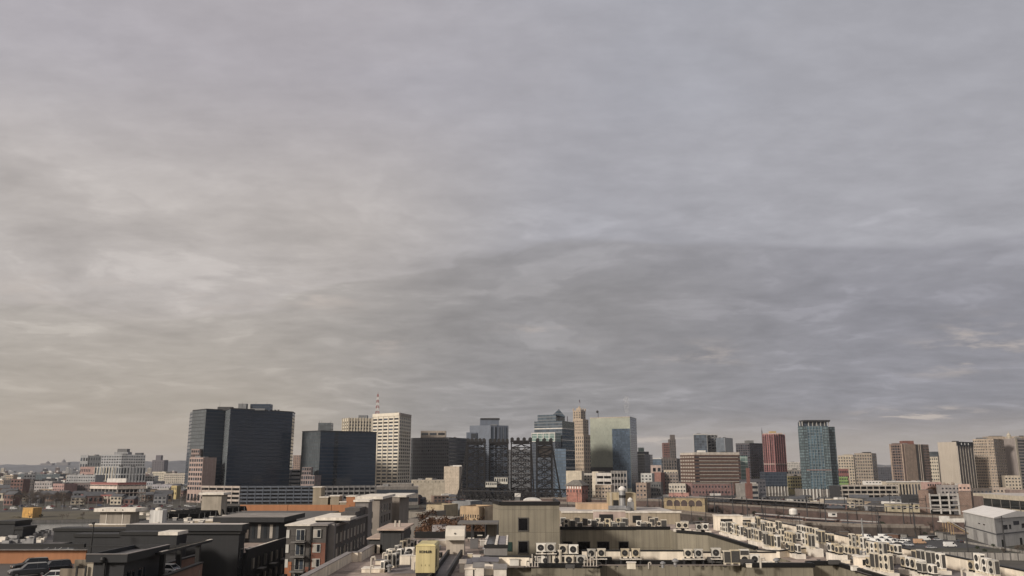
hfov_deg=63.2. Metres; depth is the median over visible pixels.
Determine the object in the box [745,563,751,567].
roof box
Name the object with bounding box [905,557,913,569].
condenser
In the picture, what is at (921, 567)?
condenser
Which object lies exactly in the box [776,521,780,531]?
condenser
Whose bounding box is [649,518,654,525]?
condenser
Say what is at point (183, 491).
house
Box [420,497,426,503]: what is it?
house
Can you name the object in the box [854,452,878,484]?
office block
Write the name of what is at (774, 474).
apartment tower
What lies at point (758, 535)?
condenser
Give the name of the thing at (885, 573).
kerb platform
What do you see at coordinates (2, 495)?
house
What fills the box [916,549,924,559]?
condenser
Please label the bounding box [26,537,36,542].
roof machine
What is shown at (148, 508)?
bank road
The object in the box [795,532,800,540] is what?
condenser
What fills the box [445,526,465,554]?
air handler
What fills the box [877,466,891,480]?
block
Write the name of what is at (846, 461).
office block
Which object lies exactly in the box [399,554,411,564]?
roof box
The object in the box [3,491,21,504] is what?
house
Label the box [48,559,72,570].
parked suv
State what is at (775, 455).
side window
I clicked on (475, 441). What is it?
lift tower
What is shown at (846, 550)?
condenser
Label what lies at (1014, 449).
office tower
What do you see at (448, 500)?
house
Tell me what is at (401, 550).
condenser
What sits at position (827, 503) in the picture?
platform canopy
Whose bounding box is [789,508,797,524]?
water tank
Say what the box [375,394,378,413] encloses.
antenna mast
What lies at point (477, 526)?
dry leaved tree
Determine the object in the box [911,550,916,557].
condenser
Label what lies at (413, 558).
roof box
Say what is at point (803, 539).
condenser
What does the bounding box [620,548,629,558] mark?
condenser
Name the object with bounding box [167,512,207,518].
solar rack
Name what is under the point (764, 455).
window
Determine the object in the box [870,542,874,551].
condenser
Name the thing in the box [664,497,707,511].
station house
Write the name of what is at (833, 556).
kerb platform
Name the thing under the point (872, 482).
roof unit shed
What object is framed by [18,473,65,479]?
block
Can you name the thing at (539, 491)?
truss span
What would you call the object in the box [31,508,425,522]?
river wall
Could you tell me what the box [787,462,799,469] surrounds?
block
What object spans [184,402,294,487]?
office tower
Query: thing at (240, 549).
window
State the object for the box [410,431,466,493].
office tower
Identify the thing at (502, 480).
bridge cabin
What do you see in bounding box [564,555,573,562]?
condenser
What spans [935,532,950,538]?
trackside cabinet
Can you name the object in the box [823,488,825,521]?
utility pole
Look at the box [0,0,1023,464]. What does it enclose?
sky
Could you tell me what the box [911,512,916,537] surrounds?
utility pole
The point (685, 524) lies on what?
condenser
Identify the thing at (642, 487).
block
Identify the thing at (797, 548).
condenser
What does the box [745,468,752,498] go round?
brick chimney
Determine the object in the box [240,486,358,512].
apartment building
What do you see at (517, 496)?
signal board
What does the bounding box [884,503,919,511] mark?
trackside shed
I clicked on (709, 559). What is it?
service unit
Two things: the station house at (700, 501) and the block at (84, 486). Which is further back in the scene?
the block at (84, 486)
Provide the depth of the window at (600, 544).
136.12 m
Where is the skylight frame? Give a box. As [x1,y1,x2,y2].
[484,535,508,554]
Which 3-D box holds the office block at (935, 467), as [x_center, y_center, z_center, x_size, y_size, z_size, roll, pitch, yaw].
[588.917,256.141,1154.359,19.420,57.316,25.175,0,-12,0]
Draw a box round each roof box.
[361,566,385,572]
[375,559,383,564]
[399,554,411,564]
[411,555,415,568]
[436,539,445,545]
[470,539,478,548]
[509,558,518,565]
[626,561,635,568]
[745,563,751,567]
[850,565,857,570]
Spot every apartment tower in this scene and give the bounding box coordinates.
[293,455,300,469]
[736,440,763,478]
[760,431,787,495]
[795,420,838,498]
[889,441,931,481]
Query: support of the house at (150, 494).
on the ground at (175, 503)
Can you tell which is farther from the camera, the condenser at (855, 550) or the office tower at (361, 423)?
the office tower at (361, 423)
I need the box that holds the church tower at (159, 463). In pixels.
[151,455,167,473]
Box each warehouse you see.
[411,478,444,501]
[962,505,1023,546]
[973,493,1023,511]
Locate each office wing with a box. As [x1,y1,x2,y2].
[186,449,216,502]
[301,467,320,485]
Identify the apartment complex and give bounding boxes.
[300,498,1023,575]
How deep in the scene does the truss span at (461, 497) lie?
825.37 m
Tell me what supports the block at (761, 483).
on the ground at (175, 503)
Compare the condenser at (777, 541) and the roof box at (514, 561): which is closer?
the roof box at (514, 561)
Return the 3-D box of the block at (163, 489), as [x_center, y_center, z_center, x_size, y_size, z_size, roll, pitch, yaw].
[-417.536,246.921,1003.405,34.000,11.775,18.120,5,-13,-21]
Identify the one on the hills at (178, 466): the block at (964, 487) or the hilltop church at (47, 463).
the hilltop church at (47, 463)
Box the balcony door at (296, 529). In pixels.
[296,529,304,540]
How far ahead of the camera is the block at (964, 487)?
804.93 m
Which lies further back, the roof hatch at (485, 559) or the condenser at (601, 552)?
the condenser at (601, 552)
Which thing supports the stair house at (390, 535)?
on the apartment complex
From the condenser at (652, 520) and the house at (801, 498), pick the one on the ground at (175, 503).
the house at (801, 498)
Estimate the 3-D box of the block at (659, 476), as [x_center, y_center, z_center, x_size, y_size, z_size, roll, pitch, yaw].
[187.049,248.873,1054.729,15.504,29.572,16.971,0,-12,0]
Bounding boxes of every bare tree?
[9,493,18,506]
[32,494,40,506]
[40,493,48,505]
[51,491,61,503]
[60,490,70,506]
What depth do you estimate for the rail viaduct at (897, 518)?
543.77 m
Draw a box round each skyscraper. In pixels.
[573,406,590,472]
[661,435,680,480]
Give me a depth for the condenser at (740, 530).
116.50 m
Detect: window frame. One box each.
[313,529,320,537]
[518,517,528,530]
[518,541,528,553]
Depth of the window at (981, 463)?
1012.45 m
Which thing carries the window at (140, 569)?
in the stair pavilion at (136, 560)
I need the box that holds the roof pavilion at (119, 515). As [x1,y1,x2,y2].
[94,507,147,523]
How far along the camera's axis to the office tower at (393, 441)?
1040.90 m
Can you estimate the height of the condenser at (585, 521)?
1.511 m
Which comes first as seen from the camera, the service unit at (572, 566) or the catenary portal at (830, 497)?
the service unit at (572, 566)
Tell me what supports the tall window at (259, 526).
in the apartment building at (234, 536)
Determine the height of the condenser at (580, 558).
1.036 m
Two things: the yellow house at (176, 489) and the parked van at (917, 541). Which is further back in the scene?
the yellow house at (176, 489)
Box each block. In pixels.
[0,519,32,536]
[3,479,38,492]
[6,474,17,479]
[10,477,29,493]
[13,525,36,538]
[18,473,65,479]
[22,507,41,517]
[24,473,35,479]
[34,480,62,492]
[41,487,52,490]
[42,477,56,480]
[52,482,76,491]
[52,526,125,542]
[66,474,103,482]
[73,532,119,553]
[75,482,96,491]
[79,449,145,491]
[119,530,165,547]
[144,474,157,489]
[146,481,164,485]
[150,488,180,496]
[152,471,171,480]
[152,483,180,489]
[158,530,187,561]
[164,473,184,483]
[291,470,299,485]
[408,516,463,537]
[409,510,445,517]
[426,503,457,515]
[431,494,464,502]
[432,524,483,531]
[444,465,461,493]
[452,500,481,515]
[460,505,492,519]
[482,502,492,504]
[483,506,492,519]
[509,448,529,490]
[554,449,565,496]
[566,471,583,494]
[584,473,591,497]
[592,471,603,497]
[595,485,613,497]
[636,482,650,498]
[637,448,652,482]
[641,473,654,482]
[646,482,662,497]
[651,465,661,472]
[653,458,661,468]
[653,472,665,494]
[664,470,678,472]
[665,473,678,494]
[669,483,686,492]
[669,493,689,496]
[680,450,740,493]
[699,493,735,501]
[739,479,765,494]
[740,456,747,478]
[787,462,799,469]
[787,468,800,475]
[787,475,801,494]
[810,501,854,507]
[820,497,862,504]
[838,454,856,484]
[838,469,849,484]
[839,477,848,484]
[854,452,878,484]
[867,501,894,510]
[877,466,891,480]
[921,482,940,489]
[929,452,941,484]
[936,483,970,498]
[958,484,970,490]
[971,488,991,492]
[989,487,1010,492]
[1001,475,1021,489]
[1005,489,1023,492]
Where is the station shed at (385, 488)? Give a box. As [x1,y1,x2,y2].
[376,483,417,504]
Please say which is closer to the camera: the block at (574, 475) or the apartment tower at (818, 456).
the block at (574, 475)
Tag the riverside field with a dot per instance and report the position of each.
(57, 515)
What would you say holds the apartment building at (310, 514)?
on the ground at (175, 503)
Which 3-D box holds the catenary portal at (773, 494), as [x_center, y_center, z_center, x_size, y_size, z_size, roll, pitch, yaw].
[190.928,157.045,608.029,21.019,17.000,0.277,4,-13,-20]
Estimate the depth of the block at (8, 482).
1213.17 m
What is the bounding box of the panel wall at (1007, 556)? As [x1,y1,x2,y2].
[940,551,1023,560]
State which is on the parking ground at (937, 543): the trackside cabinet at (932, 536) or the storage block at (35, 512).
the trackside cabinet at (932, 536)
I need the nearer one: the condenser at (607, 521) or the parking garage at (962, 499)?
the condenser at (607, 521)
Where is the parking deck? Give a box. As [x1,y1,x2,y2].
[0,543,203,575]
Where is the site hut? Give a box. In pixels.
[828,512,836,516]
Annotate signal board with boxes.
[515,493,520,500]
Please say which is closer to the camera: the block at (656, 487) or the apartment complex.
the apartment complex
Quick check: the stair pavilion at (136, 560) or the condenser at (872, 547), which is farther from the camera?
the stair pavilion at (136, 560)
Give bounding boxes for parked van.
[870,538,881,541]
[879,538,890,542]
[888,538,897,543]
[913,539,925,543]
[918,536,930,540]
[943,542,956,546]
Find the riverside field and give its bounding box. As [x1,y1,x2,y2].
[0,510,415,519]
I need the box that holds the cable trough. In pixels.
[428,550,462,575]
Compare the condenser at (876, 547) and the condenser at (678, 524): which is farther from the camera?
the condenser at (678, 524)
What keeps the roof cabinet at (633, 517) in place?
on the apartment complex
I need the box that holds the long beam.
[86,546,124,546]
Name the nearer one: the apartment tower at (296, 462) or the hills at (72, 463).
the apartment tower at (296, 462)
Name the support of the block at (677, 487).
on the ground at (175, 503)
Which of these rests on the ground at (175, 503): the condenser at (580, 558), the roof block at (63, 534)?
the roof block at (63, 534)
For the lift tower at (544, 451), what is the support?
on the ground at (175, 503)
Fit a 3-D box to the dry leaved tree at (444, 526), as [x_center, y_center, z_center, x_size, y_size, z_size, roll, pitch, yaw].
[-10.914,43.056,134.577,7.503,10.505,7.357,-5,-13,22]
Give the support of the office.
on the ground at (175, 503)
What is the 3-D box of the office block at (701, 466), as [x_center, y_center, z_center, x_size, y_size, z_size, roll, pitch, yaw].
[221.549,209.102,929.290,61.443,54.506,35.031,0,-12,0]
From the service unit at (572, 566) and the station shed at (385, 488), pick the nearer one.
the service unit at (572, 566)
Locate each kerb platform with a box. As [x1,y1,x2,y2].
[729,534,746,539]
[748,540,763,546]
[762,545,783,549]
[789,552,805,558]
[801,545,823,556]
[815,542,827,552]
[826,552,847,562]
[863,567,899,575]
[887,552,906,563]
[899,568,940,575]
[927,569,951,574]
[966,571,988,575]
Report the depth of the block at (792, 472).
1220.38 m
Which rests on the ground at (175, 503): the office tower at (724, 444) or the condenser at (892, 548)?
the office tower at (724, 444)
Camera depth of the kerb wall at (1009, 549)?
377.98 m
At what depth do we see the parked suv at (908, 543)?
387.51 m
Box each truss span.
[456,488,510,498]
[459,490,526,501]
[509,489,566,498]
[512,492,561,500]
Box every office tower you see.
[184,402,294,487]
[300,420,376,485]
[341,415,371,431]
[372,412,410,484]
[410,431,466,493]
[466,418,507,493]
[531,409,574,496]
[590,410,637,492]
[693,433,707,451]
[707,435,717,451]
[716,437,732,451]
[937,441,977,487]
[973,436,1007,487]
[1003,432,1023,489]
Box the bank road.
[8,500,500,510]
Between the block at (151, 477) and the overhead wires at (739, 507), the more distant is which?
the block at (151, 477)
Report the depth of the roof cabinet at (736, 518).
134.20 m
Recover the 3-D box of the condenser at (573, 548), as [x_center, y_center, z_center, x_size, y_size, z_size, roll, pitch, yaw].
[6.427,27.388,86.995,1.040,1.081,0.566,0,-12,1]
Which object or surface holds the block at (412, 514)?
on the ground at (175, 503)
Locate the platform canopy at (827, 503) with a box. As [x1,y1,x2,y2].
[687,496,953,512]
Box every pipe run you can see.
[524,553,540,568]
[582,553,599,567]
[598,564,739,566]
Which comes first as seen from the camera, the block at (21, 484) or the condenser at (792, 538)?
the condenser at (792, 538)
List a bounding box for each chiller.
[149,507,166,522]
[199,492,230,515]
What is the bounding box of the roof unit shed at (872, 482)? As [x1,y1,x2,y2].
[862,481,881,484]
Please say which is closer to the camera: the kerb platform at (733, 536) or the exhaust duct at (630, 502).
the kerb platform at (733, 536)
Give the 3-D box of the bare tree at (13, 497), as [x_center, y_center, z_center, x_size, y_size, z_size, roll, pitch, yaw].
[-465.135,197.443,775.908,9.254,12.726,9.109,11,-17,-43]
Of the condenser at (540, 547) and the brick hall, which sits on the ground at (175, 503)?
the brick hall
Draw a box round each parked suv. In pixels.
[7,562,49,575]
[10,557,48,568]
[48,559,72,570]
[903,542,913,545]
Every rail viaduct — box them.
[540,497,964,531]
[559,501,930,536]
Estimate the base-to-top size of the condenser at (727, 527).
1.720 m
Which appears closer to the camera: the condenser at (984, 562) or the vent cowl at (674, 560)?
the condenser at (984, 562)
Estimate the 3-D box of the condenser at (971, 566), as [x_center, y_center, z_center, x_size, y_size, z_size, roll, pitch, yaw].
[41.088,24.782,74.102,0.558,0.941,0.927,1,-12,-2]
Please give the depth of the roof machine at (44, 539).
140.46 m
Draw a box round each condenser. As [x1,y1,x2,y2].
[381,560,388,571]
[384,553,391,567]
[392,552,399,567]
[397,548,403,554]
[400,540,406,549]
[404,538,410,546]
[405,547,414,554]
[536,543,545,552]
[541,552,550,562]
[546,543,555,552]
[552,549,561,562]
[558,544,567,554]
[563,519,569,525]
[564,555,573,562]
[568,544,578,554]
[570,520,575,525]
[576,555,585,562]
[582,518,587,525]
[587,549,595,558]
[591,520,596,525]
[597,548,605,558]
[604,518,610,525]
[615,518,621,525]
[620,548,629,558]
[622,518,627,525]
[631,548,639,558]
[636,520,641,525]
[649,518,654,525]
[660,519,666,525]
[675,522,681,528]
[682,522,688,528]
[683,549,692,558]
[694,549,702,558]
[695,524,702,530]
[702,523,708,530]
[711,548,720,558]
[722,550,731,563]
[725,521,729,533]
[729,549,739,564]
[732,523,735,534]
[734,524,738,534]
[738,526,743,536]
[739,549,748,564]
[740,555,749,558]
[746,528,751,539]
[749,554,759,561]
[756,517,759,526]
[756,529,761,541]
[760,523,764,530]
[763,532,768,546]
[767,522,772,531]
[768,534,774,547]
[770,527,774,533]
[774,535,780,548]
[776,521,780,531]
[778,529,783,540]
[781,534,784,543]
[788,544,793,552]
[789,533,795,543]
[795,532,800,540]
[795,544,800,553]
[802,532,807,545]
[805,533,810,546]
[808,534,815,548]
[812,528,817,541]
[815,529,819,542]
[817,530,825,544]
[827,543,831,552]
[828,534,834,542]
[831,543,838,553]
[835,545,842,554]
[841,544,847,553]
[844,546,848,554]
[848,533,854,545]
[851,547,859,554]
[852,536,856,546]
[856,534,861,549]
[860,537,866,550]
[865,541,870,554]
[865,557,870,567]
[869,552,878,569]
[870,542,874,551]
[874,542,878,552]
[878,542,886,553]
[878,554,884,571]
[883,554,893,572]
[890,545,893,553]
[894,544,901,554]
[900,557,905,568]
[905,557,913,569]
[910,558,918,571]
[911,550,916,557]
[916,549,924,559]
[916,561,927,573]
[925,551,935,568]
[927,564,937,575]
[934,552,946,570]
[967,560,974,571]
[973,553,984,573]
[981,557,990,574]
[987,559,1000,575]
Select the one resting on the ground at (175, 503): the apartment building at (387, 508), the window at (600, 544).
the apartment building at (387, 508)
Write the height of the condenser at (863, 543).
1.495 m
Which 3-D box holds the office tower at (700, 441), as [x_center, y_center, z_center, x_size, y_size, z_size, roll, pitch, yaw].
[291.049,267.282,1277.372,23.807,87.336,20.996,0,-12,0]
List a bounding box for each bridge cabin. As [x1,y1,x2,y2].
[485,481,497,488]
[494,477,507,484]
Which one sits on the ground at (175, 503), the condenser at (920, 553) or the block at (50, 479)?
the block at (50, 479)
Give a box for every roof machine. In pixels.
[0,536,7,541]
[2,539,11,542]
[8,534,19,538]
[9,538,20,542]
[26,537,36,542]
[36,532,43,537]
[37,537,46,541]
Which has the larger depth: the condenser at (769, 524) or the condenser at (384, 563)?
the condenser at (769, 524)
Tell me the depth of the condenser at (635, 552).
87.58 m
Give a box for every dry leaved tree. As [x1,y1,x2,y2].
[413,518,449,536]
[414,522,436,534]
[416,507,451,524]
[433,517,451,524]
[437,516,460,531]
[437,521,452,531]
[453,517,484,531]
[468,515,484,531]
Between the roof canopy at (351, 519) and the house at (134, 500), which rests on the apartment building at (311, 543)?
the roof canopy at (351, 519)
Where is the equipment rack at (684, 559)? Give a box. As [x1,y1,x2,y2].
[682,558,693,563]
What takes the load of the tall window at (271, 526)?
in the apartment building at (234, 536)
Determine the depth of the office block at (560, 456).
977.03 m
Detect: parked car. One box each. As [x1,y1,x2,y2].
[41,570,59,575]
[165,563,180,572]
[925,545,936,548]
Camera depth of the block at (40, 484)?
1019.57 m
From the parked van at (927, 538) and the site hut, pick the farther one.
the site hut
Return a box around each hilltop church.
[40,461,54,464]
[56,459,70,464]
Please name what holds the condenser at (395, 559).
attached to the apartment complex
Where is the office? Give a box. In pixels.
[735,482,758,502]
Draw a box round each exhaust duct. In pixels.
[608,506,630,510]
[618,486,625,505]
[627,498,633,510]
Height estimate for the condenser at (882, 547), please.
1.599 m
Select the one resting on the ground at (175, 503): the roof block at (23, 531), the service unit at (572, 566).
the roof block at (23, 531)
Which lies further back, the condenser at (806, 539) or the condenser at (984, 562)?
the condenser at (806, 539)
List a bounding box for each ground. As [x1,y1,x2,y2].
[0,472,1023,568]
[892,537,1009,547]
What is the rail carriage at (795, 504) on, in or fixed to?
on the rail viaduct at (897, 518)
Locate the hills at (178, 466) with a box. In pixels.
[0,460,891,471]
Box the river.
[31,498,816,531]
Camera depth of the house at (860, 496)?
837.79 m
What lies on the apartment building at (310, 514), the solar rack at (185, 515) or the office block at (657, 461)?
the solar rack at (185, 515)
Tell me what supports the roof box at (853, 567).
on the apartment complex
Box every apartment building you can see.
[0,532,70,548]
[89,511,338,525]
[126,513,304,575]
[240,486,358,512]
[284,499,373,575]
[355,493,414,535]
[559,492,680,523]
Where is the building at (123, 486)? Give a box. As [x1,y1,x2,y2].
[81,478,145,503]
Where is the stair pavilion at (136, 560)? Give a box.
[86,544,169,575]
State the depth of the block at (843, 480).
1120.26 m
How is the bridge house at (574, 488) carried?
on the ground at (175, 503)
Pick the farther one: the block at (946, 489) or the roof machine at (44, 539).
the block at (946, 489)
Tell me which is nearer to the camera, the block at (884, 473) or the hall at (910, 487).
the hall at (910, 487)
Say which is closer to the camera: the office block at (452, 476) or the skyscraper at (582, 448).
the office block at (452, 476)
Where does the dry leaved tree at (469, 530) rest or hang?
on the apartment complex
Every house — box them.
[0,485,9,490]
[0,489,19,500]
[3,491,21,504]
[27,495,44,503]
[41,491,59,500]
[59,490,72,500]
[70,495,86,503]
[73,491,85,494]
[83,491,103,503]
[103,491,119,502]
[110,494,126,504]
[122,496,138,504]
[142,492,153,499]
[153,494,168,503]
[154,490,173,500]
[171,485,180,498]
[181,489,186,495]
[367,520,413,553]
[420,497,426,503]
[445,498,456,503]
[565,480,588,501]
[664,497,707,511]
[759,493,766,498]
[767,497,779,499]
[786,496,807,501]
[799,495,812,499]
[825,500,846,508]
[825,505,844,508]
[849,494,868,503]
[864,497,888,503]
[883,496,900,501]
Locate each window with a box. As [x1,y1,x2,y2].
[121,462,143,465]
[127,570,134,575]
[138,567,145,575]
[238,566,241,575]
[239,547,242,559]
[251,525,254,537]
[257,525,260,537]
[263,525,266,537]
[269,525,272,537]
[275,525,278,537]
[285,544,288,552]
[410,457,447,481]
[476,451,488,477]
[508,542,511,550]
[519,518,527,529]
[519,542,527,552]
[578,542,589,553]
[598,542,608,549]
[613,500,618,505]
[619,542,627,549]
[751,469,762,477]
[764,455,774,470]
[775,455,785,470]
[976,463,997,486]
[997,469,1007,486]
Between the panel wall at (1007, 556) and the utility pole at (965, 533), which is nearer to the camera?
the panel wall at (1007, 556)
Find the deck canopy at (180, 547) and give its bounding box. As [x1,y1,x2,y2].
[155,539,212,575]
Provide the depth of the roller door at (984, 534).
399.88 m
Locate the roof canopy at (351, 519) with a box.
[315,516,355,523]
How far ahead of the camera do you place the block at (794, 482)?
1119.70 m
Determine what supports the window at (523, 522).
in the apartment complex
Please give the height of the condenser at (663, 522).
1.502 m
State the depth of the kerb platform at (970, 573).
73.36 m
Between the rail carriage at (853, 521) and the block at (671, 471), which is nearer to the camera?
the rail carriage at (853, 521)
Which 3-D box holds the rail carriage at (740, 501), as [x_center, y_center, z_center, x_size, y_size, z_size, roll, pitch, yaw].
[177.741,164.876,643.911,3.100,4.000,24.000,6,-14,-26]
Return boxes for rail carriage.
[730,498,751,503]
[752,499,774,505]
[755,513,779,518]
[777,500,799,506]
[779,515,804,520]
[800,501,826,508]
[805,517,838,521]
[840,519,879,523]
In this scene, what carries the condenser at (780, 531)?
attached to the apartment complex
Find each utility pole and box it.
[730,482,733,513]
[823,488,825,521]
[875,512,880,533]
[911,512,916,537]
[963,528,968,551]
[999,516,1006,551]
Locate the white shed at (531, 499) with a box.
[523,497,541,500]
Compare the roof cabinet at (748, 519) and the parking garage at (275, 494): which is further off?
the parking garage at (275, 494)
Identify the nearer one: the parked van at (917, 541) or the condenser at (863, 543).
the condenser at (863, 543)
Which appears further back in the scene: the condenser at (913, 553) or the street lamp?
the street lamp
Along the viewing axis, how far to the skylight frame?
94.87 m
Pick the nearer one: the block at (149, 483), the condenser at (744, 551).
the condenser at (744, 551)
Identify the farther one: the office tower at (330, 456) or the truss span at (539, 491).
the office tower at (330, 456)
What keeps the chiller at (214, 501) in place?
on the apartment building at (310, 514)
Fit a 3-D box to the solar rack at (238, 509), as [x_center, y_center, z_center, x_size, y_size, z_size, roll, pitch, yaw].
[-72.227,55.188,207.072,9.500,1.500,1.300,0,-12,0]
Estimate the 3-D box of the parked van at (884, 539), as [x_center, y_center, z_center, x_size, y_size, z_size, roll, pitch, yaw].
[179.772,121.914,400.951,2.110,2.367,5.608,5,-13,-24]
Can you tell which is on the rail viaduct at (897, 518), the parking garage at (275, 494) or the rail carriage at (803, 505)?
the rail carriage at (803, 505)
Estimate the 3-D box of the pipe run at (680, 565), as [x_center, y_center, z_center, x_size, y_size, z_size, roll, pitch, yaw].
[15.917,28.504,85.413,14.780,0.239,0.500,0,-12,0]
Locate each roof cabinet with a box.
[593,510,625,521]
[628,512,648,525]
[712,514,742,530]
[743,517,754,522]
[852,555,869,567]
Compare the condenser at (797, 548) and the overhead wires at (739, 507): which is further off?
the overhead wires at (739, 507)
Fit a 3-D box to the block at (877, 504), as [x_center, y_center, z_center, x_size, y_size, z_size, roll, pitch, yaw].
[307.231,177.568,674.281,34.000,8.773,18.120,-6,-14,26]
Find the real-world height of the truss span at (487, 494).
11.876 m
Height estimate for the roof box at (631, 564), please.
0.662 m
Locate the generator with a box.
[415,540,438,575]
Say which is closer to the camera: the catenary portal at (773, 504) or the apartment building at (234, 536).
the apartment building at (234, 536)
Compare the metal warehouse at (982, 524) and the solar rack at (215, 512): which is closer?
the solar rack at (215, 512)
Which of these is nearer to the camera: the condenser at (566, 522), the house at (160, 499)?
the condenser at (566, 522)
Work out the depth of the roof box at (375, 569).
80.64 m
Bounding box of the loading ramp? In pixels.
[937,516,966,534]
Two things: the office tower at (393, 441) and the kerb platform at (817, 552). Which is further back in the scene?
the office tower at (393, 441)
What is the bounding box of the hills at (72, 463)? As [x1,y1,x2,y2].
[0,462,887,468]
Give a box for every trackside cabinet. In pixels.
[839,531,848,535]
[882,533,900,538]
[920,535,937,538]
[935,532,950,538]
[947,535,955,539]
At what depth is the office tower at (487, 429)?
1163.49 m
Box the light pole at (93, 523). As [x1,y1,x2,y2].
[90,522,94,552]
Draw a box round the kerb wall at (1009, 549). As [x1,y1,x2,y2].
[964,541,1023,552]
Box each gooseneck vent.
[370,556,376,564]
[759,557,764,567]
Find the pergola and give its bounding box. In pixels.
[458,520,498,539]
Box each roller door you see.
[973,529,977,540]
[983,532,987,543]
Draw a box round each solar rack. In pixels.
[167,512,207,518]
[167,513,202,519]
[170,511,213,515]
[176,510,218,515]
[227,506,246,511]
[227,507,241,512]
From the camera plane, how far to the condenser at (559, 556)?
86.51 m
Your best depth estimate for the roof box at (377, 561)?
87.25 m
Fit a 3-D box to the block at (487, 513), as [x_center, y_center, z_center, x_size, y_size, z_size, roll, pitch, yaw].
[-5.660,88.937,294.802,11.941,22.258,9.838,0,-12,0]
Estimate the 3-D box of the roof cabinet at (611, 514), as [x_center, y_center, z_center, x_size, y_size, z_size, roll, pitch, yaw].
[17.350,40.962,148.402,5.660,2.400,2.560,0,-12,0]
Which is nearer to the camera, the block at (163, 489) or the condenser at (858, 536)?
the condenser at (858, 536)
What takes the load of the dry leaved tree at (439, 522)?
on the apartment complex
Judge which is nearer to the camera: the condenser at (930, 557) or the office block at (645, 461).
the condenser at (930, 557)
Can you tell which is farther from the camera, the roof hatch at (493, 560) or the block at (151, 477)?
the block at (151, 477)
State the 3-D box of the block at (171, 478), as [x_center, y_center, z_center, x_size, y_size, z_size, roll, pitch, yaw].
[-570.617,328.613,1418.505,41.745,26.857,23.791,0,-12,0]
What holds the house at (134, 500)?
on the ground at (175, 503)
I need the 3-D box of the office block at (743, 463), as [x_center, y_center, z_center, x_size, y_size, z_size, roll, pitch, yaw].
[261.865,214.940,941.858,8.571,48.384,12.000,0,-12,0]
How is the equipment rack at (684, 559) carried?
on the apartment complex
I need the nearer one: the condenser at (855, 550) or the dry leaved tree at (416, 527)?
the condenser at (855, 550)
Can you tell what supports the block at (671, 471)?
on the ground at (175, 503)
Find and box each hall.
[685,483,733,495]
[881,480,929,495]
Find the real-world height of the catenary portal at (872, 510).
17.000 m
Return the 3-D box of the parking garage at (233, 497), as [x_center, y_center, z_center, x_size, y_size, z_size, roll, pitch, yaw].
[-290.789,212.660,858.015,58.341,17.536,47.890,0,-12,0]
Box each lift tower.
[457,438,485,500]
[488,439,508,501]
[510,437,534,499]
[536,438,561,496]
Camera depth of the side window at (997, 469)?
1012.94 m
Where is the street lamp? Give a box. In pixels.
[861,518,863,536]
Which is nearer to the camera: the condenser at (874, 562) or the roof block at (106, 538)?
the condenser at (874, 562)
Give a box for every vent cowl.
[386,564,392,571]
[672,558,678,566]
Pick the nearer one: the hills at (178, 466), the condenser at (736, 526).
the condenser at (736, 526)
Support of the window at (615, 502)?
in the apartment building at (581, 510)
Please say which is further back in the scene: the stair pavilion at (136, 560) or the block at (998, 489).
the block at (998, 489)
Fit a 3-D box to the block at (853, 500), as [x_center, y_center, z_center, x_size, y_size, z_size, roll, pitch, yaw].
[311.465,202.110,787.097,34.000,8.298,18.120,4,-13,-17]
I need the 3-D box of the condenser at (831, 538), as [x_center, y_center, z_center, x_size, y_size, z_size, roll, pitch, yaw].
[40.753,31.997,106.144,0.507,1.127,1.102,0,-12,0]
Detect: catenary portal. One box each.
[706,489,727,501]
[760,491,784,509]
[764,502,783,518]
[818,494,844,517]
[871,505,877,534]
[908,496,926,522]
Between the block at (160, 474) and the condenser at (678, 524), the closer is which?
the condenser at (678, 524)
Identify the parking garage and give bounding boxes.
[200,486,242,503]
[238,486,313,503]
[325,485,381,500]
[596,473,611,484]
[602,471,626,491]
[829,485,898,497]
[901,489,973,514]
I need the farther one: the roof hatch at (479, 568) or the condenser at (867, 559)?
the condenser at (867, 559)
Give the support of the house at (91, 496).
on the ground at (175, 503)
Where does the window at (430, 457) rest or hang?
in the office tower at (433, 453)
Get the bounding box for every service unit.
[565,564,574,568]
[707,557,720,563]
[740,559,753,565]
[828,560,840,564]
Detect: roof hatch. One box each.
[459,559,466,572]
[464,564,474,575]
[471,557,479,562]
[472,562,484,575]
[480,556,489,563]
[484,564,493,574]
[489,557,498,563]
[493,564,506,575]
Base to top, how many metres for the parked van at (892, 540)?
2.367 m
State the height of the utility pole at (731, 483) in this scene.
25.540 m
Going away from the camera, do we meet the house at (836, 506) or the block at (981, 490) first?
the house at (836, 506)
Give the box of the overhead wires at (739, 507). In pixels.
[540,494,874,513]
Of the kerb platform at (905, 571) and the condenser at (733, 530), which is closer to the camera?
the kerb platform at (905, 571)
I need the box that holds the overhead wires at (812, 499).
[565,491,1021,506]
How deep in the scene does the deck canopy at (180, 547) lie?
117.01 m
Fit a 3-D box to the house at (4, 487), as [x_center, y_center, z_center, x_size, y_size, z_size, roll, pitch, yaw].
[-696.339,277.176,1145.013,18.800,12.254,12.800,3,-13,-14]
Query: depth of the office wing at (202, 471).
875.58 m
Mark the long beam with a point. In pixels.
(105, 546)
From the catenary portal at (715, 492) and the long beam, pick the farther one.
the catenary portal at (715, 492)
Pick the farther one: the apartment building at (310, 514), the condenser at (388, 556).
the apartment building at (310, 514)
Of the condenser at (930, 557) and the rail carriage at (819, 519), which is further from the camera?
the rail carriage at (819, 519)
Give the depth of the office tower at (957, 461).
976.11 m
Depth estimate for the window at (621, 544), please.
136.12 m
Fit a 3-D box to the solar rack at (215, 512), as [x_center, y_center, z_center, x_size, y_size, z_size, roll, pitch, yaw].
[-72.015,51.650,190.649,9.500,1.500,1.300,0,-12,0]
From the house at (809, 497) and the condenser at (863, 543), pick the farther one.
the house at (809, 497)
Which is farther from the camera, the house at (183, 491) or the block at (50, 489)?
the house at (183, 491)
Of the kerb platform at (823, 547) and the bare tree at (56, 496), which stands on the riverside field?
the bare tree at (56, 496)

